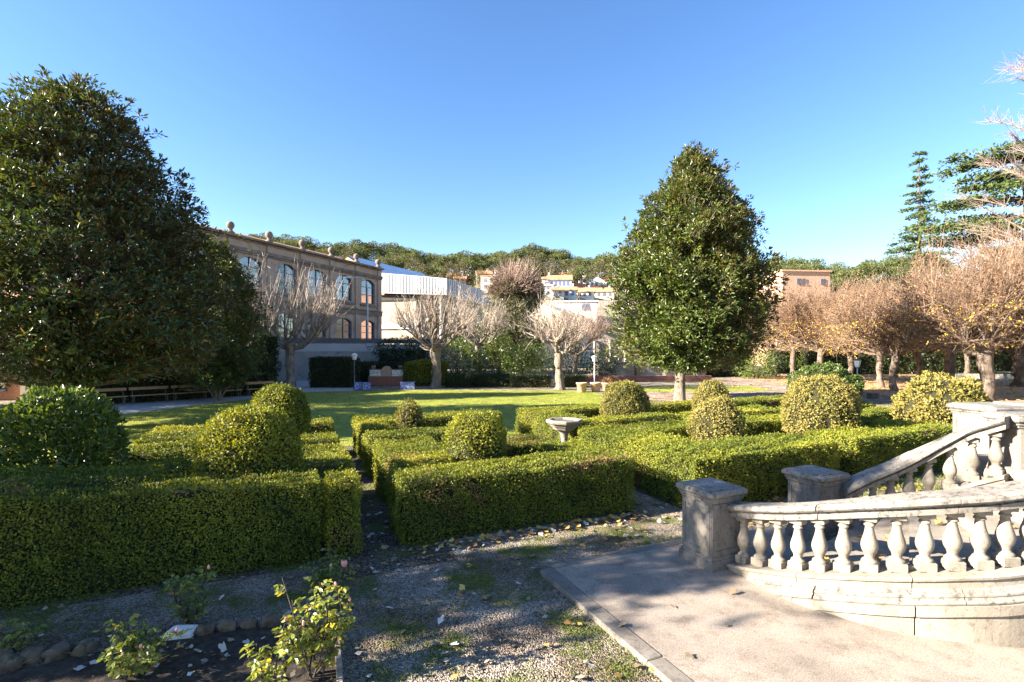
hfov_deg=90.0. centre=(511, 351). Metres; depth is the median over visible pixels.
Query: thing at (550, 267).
hillside tree
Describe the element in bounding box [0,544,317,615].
garden soil
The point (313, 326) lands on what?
pollarded tree
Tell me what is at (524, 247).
umbrella pine
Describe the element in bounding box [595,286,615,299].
village house
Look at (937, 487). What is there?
grass
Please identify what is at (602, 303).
terrace wall
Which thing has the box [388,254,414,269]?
umbrella pine
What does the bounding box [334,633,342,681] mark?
edging board
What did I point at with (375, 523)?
lane
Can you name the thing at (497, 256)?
umbrella pine
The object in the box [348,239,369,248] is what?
umbrella pine
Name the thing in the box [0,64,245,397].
magnolia tree
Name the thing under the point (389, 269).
gabled shed
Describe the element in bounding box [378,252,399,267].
umbrella pine
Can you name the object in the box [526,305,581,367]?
workshop building
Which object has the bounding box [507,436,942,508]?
garden soil
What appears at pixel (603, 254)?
umbrella pine
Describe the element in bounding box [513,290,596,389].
pollarded tree
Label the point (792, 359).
plane tree
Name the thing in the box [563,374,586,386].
hedge
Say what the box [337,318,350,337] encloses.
window
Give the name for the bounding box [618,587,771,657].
fallen leaves
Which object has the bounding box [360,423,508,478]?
clipped hedge
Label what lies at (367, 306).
street light
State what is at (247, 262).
window
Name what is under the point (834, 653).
patio
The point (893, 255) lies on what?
umbrella pine
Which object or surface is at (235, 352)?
camellia tree
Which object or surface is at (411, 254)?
umbrella pine
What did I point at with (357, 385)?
tiled stool
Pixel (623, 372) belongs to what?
terrace wall
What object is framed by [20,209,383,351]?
factory building
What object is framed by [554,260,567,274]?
hillside tree
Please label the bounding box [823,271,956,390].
plane tree
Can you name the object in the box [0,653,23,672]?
edging stone
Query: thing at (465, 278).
village house
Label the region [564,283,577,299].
village house
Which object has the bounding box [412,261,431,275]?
hillside tree
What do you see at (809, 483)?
stone pillar
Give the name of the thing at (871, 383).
fallen leaves
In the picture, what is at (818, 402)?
topiary
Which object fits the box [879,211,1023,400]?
plane tree
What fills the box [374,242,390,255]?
umbrella pine
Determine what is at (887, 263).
umbrella pine
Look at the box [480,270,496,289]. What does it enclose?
village house
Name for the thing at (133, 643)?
rose bush
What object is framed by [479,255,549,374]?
ivy clad tree
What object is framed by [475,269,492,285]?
village house
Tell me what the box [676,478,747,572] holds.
stone pillar
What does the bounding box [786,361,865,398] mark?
shrub
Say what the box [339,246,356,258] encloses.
hillside tree
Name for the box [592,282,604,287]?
village house
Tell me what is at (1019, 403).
parapet wall
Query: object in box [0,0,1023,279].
sky
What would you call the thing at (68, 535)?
clipped hedge
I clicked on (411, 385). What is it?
tiled stool
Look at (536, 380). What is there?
hedge
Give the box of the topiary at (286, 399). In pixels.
[250,382,311,434]
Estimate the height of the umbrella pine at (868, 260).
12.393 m
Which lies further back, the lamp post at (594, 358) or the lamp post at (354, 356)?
the lamp post at (594, 358)
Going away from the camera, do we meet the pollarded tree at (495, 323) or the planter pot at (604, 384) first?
the planter pot at (604, 384)
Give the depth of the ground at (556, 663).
5.25 m
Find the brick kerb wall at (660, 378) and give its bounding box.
[586,375,711,381]
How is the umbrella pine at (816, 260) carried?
on the hills
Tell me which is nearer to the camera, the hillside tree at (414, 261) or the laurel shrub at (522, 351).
the laurel shrub at (522, 351)
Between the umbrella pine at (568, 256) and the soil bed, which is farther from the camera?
the umbrella pine at (568, 256)
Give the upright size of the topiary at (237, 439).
1.934 m
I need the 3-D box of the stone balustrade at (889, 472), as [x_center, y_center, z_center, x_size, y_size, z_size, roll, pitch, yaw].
[5.375,1.735,6.762,1.936,1.870,0.597,0,0,22]
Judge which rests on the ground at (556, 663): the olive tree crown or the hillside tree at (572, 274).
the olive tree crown
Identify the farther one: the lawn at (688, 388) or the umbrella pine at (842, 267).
the umbrella pine at (842, 267)
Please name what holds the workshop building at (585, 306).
on the ground at (556, 663)
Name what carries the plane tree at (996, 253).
on the grove ground at (1004, 395)
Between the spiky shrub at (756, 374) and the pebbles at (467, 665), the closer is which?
the pebbles at (467, 665)
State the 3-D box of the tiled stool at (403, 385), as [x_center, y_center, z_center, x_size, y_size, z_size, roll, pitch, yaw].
[-7.490,2.388,35.479,0.500,0.505,0.500,0,0,-9]
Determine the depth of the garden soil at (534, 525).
7.81 m
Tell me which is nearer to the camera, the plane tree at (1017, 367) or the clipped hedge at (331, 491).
the clipped hedge at (331, 491)
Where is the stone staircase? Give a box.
[750,453,1023,569]
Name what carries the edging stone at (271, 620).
on the ground at (556, 663)
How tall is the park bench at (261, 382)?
0.836 m
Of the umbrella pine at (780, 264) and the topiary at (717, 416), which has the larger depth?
the umbrella pine at (780, 264)
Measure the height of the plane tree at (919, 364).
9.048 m
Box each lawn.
[36,390,601,463]
[641,386,771,391]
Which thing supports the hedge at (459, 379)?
on the ground at (556, 663)
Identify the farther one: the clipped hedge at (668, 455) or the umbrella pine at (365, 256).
the umbrella pine at (365, 256)
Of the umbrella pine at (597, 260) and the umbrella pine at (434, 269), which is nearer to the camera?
the umbrella pine at (434, 269)
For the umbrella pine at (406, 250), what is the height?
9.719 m
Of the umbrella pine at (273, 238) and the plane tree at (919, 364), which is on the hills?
the umbrella pine at (273, 238)
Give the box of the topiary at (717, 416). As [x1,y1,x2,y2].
[686,393,747,441]
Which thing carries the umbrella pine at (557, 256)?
on the hills
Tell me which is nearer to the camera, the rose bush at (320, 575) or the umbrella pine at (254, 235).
the rose bush at (320, 575)
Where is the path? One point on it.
(127, 408)
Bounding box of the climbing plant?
[621,353,649,375]
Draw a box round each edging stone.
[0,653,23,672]
[17,643,47,664]
[40,640,73,663]
[70,637,98,656]
[193,623,215,635]
[217,618,237,631]
[239,616,257,628]
[260,613,279,627]
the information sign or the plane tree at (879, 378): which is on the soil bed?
the information sign
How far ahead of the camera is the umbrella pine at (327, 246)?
192.97 m
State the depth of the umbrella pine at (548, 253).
221.74 m
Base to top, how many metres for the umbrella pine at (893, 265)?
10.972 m
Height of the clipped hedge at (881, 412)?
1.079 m
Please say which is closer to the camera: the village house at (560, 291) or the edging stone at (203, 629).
the edging stone at (203, 629)
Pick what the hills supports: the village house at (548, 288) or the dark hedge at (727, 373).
the village house at (548, 288)
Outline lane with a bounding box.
[313,446,457,582]
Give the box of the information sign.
[161,624,197,639]
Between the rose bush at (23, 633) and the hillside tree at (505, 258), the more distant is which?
the hillside tree at (505, 258)
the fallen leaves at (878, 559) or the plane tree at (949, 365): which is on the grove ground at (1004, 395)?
the plane tree at (949, 365)
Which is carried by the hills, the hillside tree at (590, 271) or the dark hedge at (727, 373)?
the hillside tree at (590, 271)
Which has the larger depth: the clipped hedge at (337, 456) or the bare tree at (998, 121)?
the bare tree at (998, 121)
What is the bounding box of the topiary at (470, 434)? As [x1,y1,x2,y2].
[441,408,508,466]
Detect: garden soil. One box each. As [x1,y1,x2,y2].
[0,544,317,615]
[441,509,632,540]
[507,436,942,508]
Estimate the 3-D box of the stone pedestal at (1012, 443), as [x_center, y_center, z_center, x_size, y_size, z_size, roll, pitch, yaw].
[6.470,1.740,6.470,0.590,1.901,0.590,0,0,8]
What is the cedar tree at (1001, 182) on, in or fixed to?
on the grove ground at (1004, 395)
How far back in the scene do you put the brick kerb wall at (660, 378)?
45.14 m
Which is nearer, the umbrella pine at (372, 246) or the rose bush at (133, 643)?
the rose bush at (133, 643)
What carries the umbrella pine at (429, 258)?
on the hills
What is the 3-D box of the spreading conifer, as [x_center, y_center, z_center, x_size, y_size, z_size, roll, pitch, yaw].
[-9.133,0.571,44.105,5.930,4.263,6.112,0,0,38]
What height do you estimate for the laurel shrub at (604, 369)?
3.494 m
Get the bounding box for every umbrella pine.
[249,234,264,238]
[263,235,282,241]
[274,234,292,240]
[276,239,298,246]
[293,236,319,250]
[316,242,339,256]
[329,241,350,255]
[336,242,353,256]
[345,245,368,258]
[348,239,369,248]
[358,249,371,260]
[362,241,384,259]
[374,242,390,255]
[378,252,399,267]
[383,242,402,253]
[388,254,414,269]
[391,246,405,255]
[399,247,413,254]
[403,253,422,266]
[406,249,425,262]
[422,263,448,277]
[425,254,437,263]
[428,261,445,271]
[433,254,455,267]
[451,250,476,272]
[452,257,475,279]
[468,253,484,264]
[474,261,489,270]
[475,253,489,261]
[483,257,499,270]
[487,251,507,264]
[510,248,530,262]
[521,242,541,253]
[528,246,546,255]
[533,253,548,270]
[540,249,554,255]
[548,253,562,264]
[549,249,565,263]
[552,248,570,259]
[555,252,573,259]
[559,259,574,269]
[565,264,594,282]
[570,257,585,267]
[577,259,590,268]
[590,259,607,276]
[595,251,613,260]
[596,256,612,274]
[609,253,621,264]
[767,260,791,270]
[772,265,791,270]
[785,257,809,267]
[788,264,808,269]
[793,263,818,269]
[795,258,825,269]
[803,262,830,269]
[820,266,836,276]
[830,274,836,291]
[831,262,852,275]
[831,269,864,287]
[835,270,866,288]
[849,261,879,289]
[857,259,877,281]
[867,265,883,276]
[873,256,904,280]
[878,265,904,285]
[879,254,903,265]
[884,258,907,271]
[902,255,916,267]
[932,258,955,279]
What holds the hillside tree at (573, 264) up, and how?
on the hills
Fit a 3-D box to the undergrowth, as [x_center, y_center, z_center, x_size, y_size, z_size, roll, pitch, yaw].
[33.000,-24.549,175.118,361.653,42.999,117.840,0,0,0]
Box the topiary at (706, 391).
[691,379,731,409]
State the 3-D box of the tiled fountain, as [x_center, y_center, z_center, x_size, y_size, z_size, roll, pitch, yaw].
[-9.704,1.875,39.615,2.700,1.550,0.630,0,0,0]
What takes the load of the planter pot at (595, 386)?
on the ground at (556, 663)
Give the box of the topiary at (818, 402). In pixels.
[779,373,864,439]
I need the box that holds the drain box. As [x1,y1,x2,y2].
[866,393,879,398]
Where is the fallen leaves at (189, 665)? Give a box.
[88,628,335,678]
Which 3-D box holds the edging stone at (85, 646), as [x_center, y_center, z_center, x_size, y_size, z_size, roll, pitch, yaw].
[-3.761,2.619,4.509,0.140,0.138,0.213,0,0,13]
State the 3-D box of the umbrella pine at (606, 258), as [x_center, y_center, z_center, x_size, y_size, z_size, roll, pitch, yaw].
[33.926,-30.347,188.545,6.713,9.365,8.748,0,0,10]
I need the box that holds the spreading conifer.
[366,334,431,361]
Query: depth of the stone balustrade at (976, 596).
4.79 m
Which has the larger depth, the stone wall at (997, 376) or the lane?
the stone wall at (997, 376)
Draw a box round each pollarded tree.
[241,249,353,387]
[382,276,480,387]
[448,294,512,372]
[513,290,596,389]
[541,297,611,373]
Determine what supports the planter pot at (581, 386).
on the lawn at (452, 406)
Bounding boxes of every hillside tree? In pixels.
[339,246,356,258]
[404,255,419,270]
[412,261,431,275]
[442,262,456,278]
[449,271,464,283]
[454,261,467,276]
[469,265,476,279]
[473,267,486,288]
[498,252,513,269]
[525,250,543,272]
[536,256,548,276]
[542,257,557,276]
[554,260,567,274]
[567,267,578,282]
[569,261,579,269]
[585,264,594,276]
[592,259,608,280]
[865,274,878,290]
[876,272,887,290]
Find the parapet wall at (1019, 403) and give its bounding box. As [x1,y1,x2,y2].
[993,401,1023,405]
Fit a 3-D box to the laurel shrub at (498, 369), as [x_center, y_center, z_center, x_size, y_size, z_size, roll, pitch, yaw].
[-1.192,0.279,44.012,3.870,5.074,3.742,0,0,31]
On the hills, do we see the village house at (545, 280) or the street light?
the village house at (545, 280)
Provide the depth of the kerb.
5.04 m
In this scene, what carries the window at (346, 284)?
in the factory building at (353, 323)
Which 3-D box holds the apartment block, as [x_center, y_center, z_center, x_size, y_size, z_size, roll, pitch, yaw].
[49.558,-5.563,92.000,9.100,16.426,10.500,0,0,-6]
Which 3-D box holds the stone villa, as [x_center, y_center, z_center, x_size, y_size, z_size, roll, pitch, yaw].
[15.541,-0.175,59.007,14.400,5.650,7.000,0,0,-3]
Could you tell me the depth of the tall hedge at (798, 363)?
62.10 m
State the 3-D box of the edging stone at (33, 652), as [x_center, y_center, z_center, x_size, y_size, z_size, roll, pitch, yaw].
[-4.113,2.620,4.388,0.229,0.168,0.156,0,0,-37]
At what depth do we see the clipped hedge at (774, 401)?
18.87 m
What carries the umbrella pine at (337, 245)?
on the hills
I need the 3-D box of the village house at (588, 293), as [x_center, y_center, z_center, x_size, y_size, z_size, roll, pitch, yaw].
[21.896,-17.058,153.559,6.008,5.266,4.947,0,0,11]
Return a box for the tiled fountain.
[368,365,404,385]
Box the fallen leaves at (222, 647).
[0,482,885,681]
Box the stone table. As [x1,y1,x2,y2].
[997,371,1010,379]
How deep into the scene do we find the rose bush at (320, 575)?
5.62 m
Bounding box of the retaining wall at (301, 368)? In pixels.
[276,338,445,380]
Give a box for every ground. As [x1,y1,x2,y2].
[0,365,945,681]
[746,373,1023,401]
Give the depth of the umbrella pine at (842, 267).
214.73 m
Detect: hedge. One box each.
[0,462,328,610]
[29,441,355,482]
[51,430,340,465]
[63,329,281,403]
[133,417,334,450]
[307,355,360,387]
[313,465,355,531]
[320,465,365,559]
[350,408,504,464]
[359,360,445,383]
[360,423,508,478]
[371,431,637,545]
[378,348,425,360]
[402,359,448,385]
[444,372,473,387]
[472,373,509,386]
[509,374,551,387]
[514,402,681,446]
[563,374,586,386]
[576,418,840,506]
[647,398,780,420]
[706,362,740,376]
[733,394,875,413]
[741,412,952,476]
[767,345,803,372]
[801,341,1014,374]
[861,406,952,429]
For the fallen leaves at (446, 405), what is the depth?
28.09 m
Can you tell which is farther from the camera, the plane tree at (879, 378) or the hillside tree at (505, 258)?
the hillside tree at (505, 258)
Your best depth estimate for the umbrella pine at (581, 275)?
163.35 m
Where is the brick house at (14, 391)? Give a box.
[0,281,168,400]
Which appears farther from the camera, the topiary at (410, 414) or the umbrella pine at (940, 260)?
the umbrella pine at (940, 260)
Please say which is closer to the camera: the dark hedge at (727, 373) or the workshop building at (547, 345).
the dark hedge at (727, 373)
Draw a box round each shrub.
[437,308,520,372]
[440,336,482,373]
[480,325,520,374]
[499,335,555,376]
[549,342,600,375]
[587,344,620,375]
[732,356,755,376]
[735,349,776,378]
[759,346,788,376]
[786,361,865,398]
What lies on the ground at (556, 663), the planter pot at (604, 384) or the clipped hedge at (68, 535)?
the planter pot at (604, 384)
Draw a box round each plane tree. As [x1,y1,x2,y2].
[747,276,843,377]
[751,327,811,374]
[762,279,869,362]
[784,271,894,373]
[815,268,948,387]
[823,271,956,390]
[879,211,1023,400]
[882,253,1022,376]
[890,285,974,375]
[934,214,1023,349]
[935,280,1007,373]
[939,234,1023,386]
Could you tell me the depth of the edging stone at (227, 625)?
4.83 m
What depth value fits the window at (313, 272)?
51.19 m
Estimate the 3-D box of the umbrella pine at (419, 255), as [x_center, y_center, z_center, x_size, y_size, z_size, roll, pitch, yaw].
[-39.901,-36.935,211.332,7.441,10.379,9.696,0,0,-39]
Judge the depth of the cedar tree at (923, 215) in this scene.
71.77 m
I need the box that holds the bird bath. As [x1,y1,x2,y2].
[546,417,582,443]
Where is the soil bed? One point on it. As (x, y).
(232, 667)
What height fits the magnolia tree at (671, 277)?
13.999 m
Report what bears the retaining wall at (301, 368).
on the ground at (556, 663)
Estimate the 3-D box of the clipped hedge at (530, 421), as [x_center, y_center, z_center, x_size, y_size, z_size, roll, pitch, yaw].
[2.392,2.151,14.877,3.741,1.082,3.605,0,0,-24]
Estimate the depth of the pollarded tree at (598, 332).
42.20 m
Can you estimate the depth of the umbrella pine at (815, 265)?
195.77 m
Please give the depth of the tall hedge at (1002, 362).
58.10 m
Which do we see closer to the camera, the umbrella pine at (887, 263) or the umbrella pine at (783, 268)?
the umbrella pine at (783, 268)
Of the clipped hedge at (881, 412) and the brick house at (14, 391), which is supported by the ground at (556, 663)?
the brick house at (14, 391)
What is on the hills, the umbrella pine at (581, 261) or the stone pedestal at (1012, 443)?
the umbrella pine at (581, 261)
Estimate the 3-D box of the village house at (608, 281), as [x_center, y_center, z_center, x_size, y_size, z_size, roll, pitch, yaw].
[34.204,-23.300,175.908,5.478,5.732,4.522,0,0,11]
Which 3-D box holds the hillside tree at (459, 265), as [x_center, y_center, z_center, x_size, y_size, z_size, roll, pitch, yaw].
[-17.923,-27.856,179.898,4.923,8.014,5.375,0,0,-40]
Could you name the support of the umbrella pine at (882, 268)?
on the hills
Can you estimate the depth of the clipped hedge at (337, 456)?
8.20 m
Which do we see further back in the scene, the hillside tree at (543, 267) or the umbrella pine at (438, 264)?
the umbrella pine at (438, 264)
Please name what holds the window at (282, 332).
in the factory building at (353, 323)
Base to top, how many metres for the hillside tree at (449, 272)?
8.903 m
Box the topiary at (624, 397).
[599,379,651,419]
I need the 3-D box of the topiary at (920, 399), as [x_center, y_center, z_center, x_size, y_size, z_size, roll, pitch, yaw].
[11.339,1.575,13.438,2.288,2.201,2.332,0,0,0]
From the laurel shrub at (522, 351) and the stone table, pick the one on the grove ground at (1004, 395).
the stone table
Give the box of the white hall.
[381,273,490,368]
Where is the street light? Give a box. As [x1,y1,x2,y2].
[342,277,368,351]
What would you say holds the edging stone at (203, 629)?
on the ground at (556, 663)
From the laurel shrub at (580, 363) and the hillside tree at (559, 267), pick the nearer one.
the laurel shrub at (580, 363)
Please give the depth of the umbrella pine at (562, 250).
224.61 m
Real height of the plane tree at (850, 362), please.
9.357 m
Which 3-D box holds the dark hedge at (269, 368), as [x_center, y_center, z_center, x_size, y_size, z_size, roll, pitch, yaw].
[-18.369,0.802,28.413,2.128,4.126,10.891,0,0,39]
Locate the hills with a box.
[7,245,980,364]
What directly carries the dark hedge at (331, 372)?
on the ground at (556, 663)
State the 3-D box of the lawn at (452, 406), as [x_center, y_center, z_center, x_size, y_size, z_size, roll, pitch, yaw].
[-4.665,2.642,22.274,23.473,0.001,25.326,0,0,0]
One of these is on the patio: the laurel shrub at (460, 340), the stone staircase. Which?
the stone staircase
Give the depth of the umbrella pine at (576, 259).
196.90 m
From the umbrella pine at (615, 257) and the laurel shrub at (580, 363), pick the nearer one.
the laurel shrub at (580, 363)
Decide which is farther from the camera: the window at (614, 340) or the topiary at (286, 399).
the window at (614, 340)
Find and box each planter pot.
[576,382,587,391]
[590,382,600,391]
[602,377,612,390]
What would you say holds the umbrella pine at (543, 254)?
on the hills
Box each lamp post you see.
[351,353,357,388]
[592,355,596,381]
[853,358,861,374]
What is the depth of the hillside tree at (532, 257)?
175.73 m
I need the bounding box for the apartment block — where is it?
[752,269,831,365]
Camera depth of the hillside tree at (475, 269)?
181.73 m
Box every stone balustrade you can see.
[726,479,1023,647]
[842,416,1011,529]
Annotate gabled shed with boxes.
[345,255,450,297]
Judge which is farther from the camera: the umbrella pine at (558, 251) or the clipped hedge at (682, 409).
the umbrella pine at (558, 251)
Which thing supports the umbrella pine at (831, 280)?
on the hills
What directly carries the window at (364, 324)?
in the factory building at (353, 323)
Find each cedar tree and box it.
[883,150,958,287]
[904,139,1023,338]
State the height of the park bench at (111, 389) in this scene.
0.836 m
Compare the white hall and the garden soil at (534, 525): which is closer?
the garden soil at (534, 525)
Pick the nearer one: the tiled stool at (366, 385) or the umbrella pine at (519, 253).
the tiled stool at (366, 385)
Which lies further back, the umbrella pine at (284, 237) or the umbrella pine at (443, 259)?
the umbrella pine at (284, 237)
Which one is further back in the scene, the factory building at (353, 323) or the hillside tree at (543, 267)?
the hillside tree at (543, 267)
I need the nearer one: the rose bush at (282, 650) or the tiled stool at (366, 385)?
the rose bush at (282, 650)
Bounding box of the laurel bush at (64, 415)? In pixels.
[0,383,131,477]
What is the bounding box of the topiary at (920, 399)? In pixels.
[889,369,993,425]
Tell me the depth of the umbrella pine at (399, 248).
221.33 m
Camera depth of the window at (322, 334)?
51.80 m
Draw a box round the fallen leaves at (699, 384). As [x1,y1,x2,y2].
[642,382,781,401]
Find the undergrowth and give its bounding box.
[372,259,962,329]
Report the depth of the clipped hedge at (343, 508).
6.62 m
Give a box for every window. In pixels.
[239,257,260,288]
[276,264,294,293]
[276,313,294,337]
[309,270,324,297]
[309,318,324,337]
[337,275,350,301]
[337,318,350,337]
[361,280,373,304]
[361,320,373,337]
[382,294,415,300]
[581,304,589,309]
[613,340,620,360]
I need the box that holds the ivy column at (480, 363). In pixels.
[472,349,483,373]
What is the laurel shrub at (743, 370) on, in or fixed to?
on the grove ground at (1004, 395)
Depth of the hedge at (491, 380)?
37.70 m
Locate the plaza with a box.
[646,378,787,401]
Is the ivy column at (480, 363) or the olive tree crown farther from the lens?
the olive tree crown
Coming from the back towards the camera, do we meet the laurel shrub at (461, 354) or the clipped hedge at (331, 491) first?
the laurel shrub at (461, 354)
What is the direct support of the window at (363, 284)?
in the factory building at (353, 323)
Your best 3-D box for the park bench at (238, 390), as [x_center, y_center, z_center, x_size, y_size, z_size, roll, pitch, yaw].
[-16.177,2.233,28.954,0.410,0.836,1.720,0,0,39]
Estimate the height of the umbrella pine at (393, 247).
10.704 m
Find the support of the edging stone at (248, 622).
on the ground at (556, 663)
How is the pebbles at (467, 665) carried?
on the ground at (556, 663)
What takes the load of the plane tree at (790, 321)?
on the grove ground at (1004, 395)
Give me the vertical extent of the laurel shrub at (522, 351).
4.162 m
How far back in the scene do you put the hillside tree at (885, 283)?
174.89 m
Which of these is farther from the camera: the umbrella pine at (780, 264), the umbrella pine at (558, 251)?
the umbrella pine at (558, 251)
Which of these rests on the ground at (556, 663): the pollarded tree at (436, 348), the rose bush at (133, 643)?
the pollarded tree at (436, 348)
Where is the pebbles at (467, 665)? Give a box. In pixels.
[341,555,655,681]
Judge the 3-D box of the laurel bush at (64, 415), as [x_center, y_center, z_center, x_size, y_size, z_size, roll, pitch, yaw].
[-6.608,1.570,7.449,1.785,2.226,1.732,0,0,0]
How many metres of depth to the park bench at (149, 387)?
26.14 m
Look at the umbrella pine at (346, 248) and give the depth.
200.13 m
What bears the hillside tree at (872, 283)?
on the hills
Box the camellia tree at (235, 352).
[164,228,279,400]
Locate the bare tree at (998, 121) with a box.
[937,45,1023,266]
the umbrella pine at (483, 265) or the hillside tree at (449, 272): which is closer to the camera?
the hillside tree at (449, 272)
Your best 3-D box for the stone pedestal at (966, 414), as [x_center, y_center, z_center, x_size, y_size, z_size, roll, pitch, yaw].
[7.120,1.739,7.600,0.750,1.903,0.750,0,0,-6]
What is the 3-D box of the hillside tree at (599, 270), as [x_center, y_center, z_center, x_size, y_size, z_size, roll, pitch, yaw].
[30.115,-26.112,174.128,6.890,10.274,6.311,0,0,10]
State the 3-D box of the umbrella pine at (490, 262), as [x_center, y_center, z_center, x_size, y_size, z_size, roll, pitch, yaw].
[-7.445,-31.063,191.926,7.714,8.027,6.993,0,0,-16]
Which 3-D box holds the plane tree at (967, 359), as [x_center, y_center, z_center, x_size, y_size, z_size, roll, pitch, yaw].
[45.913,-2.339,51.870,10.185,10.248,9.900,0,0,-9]
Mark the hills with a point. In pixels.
(478, 287)
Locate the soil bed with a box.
[0,625,336,681]
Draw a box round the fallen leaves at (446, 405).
[307,388,601,413]
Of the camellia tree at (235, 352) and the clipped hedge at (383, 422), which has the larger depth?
the camellia tree at (235, 352)
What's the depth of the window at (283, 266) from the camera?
47.58 m
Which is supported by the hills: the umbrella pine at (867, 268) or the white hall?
the umbrella pine at (867, 268)
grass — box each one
[751,472,944,502]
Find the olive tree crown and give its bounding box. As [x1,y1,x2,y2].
[594,313,624,361]
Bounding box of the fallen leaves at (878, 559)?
[824,478,1014,562]
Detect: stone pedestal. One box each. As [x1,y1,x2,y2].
[946,402,1023,482]
[981,411,1023,468]
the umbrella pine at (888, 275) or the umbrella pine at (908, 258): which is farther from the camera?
the umbrella pine at (908, 258)
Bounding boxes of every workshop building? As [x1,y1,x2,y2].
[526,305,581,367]
[555,300,598,366]
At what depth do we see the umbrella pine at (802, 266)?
192.69 m
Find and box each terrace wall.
[542,300,637,322]
[599,362,705,375]
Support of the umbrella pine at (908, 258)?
on the hills
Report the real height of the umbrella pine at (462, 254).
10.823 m
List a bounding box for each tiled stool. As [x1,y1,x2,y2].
[354,382,361,389]
[363,382,370,389]
[400,382,407,388]
[407,382,414,388]
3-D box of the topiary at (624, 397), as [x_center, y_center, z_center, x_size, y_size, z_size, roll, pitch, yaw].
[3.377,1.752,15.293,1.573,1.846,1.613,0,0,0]
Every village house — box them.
[453,273,466,284]
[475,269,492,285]
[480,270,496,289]
[541,272,549,284]
[544,284,554,295]
[547,274,572,286]
[549,283,564,299]
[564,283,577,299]
[574,280,586,287]
[577,285,594,299]
[582,275,605,287]
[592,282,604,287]
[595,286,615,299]
[603,275,618,286]
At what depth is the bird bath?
12.30 m
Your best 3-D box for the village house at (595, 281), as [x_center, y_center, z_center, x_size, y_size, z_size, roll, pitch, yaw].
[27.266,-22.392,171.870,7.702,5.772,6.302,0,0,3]
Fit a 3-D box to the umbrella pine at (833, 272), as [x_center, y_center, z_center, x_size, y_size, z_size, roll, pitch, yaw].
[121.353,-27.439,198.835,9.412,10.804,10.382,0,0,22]
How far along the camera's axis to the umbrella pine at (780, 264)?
177.43 m
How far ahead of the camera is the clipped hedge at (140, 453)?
9.47 m
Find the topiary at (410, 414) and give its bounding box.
[393,397,425,434]
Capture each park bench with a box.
[94,388,128,404]
[129,386,170,403]
[171,384,208,400]
[211,382,240,398]
[245,381,273,396]
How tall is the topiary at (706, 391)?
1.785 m
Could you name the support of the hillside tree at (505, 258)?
on the hills
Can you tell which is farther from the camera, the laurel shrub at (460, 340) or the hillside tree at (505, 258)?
the hillside tree at (505, 258)
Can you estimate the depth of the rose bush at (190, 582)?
4.88 m
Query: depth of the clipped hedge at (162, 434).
11.26 m
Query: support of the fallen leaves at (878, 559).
on the stone staircase
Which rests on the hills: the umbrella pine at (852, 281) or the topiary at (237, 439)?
the umbrella pine at (852, 281)
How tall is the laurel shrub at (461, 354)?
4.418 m
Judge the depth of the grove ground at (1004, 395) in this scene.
39.36 m
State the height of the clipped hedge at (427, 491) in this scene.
1.088 m
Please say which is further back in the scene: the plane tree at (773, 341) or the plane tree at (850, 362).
the plane tree at (773, 341)
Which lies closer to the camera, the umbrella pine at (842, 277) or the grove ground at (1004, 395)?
the grove ground at (1004, 395)
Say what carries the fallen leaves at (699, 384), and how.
on the plaza
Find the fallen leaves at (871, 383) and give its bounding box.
[739,374,1023,400]
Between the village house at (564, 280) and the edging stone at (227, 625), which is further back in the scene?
the village house at (564, 280)
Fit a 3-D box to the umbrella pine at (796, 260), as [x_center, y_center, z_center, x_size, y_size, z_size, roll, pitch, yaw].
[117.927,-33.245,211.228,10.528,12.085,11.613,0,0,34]
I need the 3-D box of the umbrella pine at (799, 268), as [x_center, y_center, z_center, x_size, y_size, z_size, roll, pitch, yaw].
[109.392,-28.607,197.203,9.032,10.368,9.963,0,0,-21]
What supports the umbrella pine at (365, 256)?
on the hills
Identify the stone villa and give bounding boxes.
[579,323,650,374]
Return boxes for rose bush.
[0,616,47,652]
[96,616,194,681]
[163,564,216,624]
[239,614,313,681]
[274,576,357,679]
[299,547,347,590]
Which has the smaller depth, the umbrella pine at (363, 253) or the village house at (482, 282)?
the village house at (482, 282)
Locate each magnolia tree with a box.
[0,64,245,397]
[601,139,789,400]
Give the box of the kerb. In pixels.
[540,538,692,681]
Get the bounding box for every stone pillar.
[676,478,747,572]
[782,465,850,541]
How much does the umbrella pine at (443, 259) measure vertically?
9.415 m
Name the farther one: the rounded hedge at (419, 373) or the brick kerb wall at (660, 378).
the brick kerb wall at (660, 378)
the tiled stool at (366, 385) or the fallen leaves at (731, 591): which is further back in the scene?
the tiled stool at (366, 385)
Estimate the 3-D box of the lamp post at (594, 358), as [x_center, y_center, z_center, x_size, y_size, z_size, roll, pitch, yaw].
[6.444,1.490,40.000,0.480,2.320,0.480,0,0,0]
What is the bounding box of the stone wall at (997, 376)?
[955,373,1013,378]
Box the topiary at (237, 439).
[188,402,304,481]
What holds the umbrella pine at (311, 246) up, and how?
on the hills
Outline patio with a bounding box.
[555,518,1023,681]
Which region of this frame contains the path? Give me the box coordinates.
[12,380,353,425]

